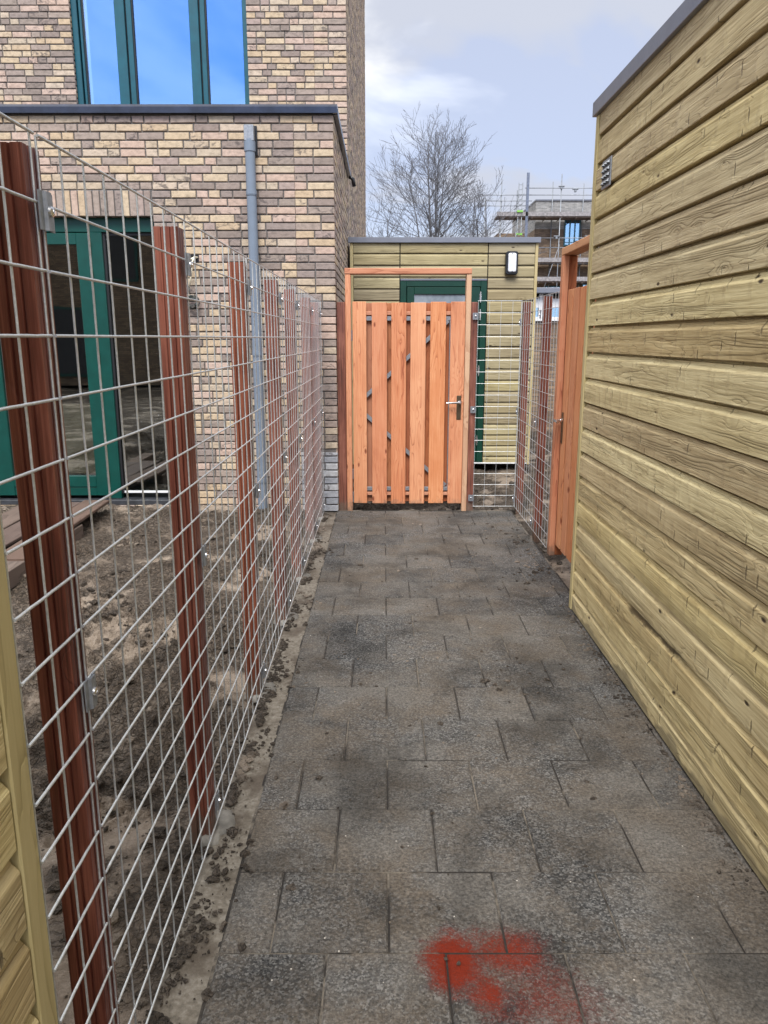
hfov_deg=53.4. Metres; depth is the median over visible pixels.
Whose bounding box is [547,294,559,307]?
window frame
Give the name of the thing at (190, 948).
soil crumbs
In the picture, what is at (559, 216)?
scaffolding
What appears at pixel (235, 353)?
fence post
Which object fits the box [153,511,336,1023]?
edging strip
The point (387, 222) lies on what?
bare tree
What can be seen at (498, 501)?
mud path
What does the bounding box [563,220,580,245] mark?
window
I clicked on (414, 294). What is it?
door
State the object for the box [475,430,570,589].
mud plot
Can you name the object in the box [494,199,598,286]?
brick house
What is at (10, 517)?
wooden plank
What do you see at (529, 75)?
sky
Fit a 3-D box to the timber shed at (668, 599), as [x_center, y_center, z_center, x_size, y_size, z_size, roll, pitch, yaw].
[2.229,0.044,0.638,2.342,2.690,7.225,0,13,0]
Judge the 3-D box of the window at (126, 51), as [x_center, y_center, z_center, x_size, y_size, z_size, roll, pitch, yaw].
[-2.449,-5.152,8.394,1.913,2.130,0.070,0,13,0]
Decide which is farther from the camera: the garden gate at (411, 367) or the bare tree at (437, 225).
the bare tree at (437, 225)
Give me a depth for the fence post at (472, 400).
6.73 m
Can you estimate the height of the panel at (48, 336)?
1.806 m
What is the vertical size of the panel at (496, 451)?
1.804 m
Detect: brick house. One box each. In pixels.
[0,0,365,510]
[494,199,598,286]
[531,287,576,430]
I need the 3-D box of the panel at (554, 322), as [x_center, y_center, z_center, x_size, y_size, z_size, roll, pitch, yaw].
[1.175,-0.770,6.021,0.007,1.786,1.433,0,13,0]
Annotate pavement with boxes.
[200,511,767,1023]
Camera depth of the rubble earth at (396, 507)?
7.17 m
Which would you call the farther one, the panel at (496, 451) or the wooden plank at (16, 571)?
the panel at (496, 451)
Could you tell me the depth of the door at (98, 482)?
6.74 m
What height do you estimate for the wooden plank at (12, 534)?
0.044 m
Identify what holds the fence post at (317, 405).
on the mud yard
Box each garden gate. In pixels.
[344,268,471,510]
[547,235,595,562]
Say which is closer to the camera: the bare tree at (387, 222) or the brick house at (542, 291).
the brick house at (542, 291)
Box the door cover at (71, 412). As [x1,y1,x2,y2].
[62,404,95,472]
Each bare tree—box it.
[366,104,526,236]
[366,197,422,236]
[441,165,555,254]
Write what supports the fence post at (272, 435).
on the mud yard
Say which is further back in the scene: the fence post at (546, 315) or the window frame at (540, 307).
the window frame at (540, 307)
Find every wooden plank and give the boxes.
[2,506,19,529]
[4,502,80,546]
[6,500,108,560]
[7,524,83,588]
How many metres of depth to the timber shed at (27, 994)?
1.11 m
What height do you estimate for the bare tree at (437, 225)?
12.386 m
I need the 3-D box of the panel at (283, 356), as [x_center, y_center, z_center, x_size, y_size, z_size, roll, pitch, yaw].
[-0.535,-0.299,3.995,0.012,1.806,1.678,0,13,0]
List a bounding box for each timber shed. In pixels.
[0,524,57,1023]
[348,237,540,463]
[569,0,767,890]
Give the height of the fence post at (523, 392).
1.880 m
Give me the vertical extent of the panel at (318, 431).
1.806 m
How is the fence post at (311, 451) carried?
on the mud yard
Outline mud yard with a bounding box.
[1,503,318,1023]
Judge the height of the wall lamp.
0.255 m
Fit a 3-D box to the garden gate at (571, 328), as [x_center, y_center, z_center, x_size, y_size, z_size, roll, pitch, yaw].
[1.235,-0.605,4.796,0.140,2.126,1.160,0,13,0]
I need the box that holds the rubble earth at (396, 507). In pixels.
[355,437,569,577]
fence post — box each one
[0,142,119,1023]
[153,226,235,846]
[227,262,276,703]
[264,280,298,626]
[284,289,310,581]
[300,298,322,543]
[311,302,327,519]
[336,302,346,510]
[466,302,478,510]
[512,302,530,513]
[530,296,552,541]
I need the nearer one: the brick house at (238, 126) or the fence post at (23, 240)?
the fence post at (23, 240)
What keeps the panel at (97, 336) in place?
attached to the fence post at (226, 819)
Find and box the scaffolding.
[475,173,600,286]
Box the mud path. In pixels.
[353,469,514,509]
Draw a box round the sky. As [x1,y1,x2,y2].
[365,0,684,236]
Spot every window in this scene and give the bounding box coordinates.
[70,0,249,103]
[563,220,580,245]
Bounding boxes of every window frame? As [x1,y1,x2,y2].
[536,294,542,316]
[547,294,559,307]
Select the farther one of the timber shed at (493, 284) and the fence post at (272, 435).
the timber shed at (493, 284)
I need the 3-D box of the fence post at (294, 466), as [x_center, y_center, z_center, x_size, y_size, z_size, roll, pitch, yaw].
[-0.549,-0.443,4.850,0.137,1.865,0.197,0,13,0]
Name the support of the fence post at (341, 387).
on the mud path
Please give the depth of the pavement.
2.42 m
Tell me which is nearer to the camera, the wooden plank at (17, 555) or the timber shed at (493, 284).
the wooden plank at (17, 555)
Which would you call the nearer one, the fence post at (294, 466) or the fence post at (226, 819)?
the fence post at (226, 819)
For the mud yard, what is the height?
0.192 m
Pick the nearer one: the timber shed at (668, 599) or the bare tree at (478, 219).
the timber shed at (668, 599)
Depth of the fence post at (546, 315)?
5.83 m
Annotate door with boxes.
[0,233,108,494]
[407,287,481,461]
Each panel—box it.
[0,112,115,1023]
[34,134,263,1023]
[246,258,302,684]
[296,286,324,570]
[473,301,521,498]
[513,292,558,547]
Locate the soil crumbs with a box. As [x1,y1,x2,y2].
[148,464,765,1023]
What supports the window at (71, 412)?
in the brick house at (238, 126)
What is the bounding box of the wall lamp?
[504,251,517,274]

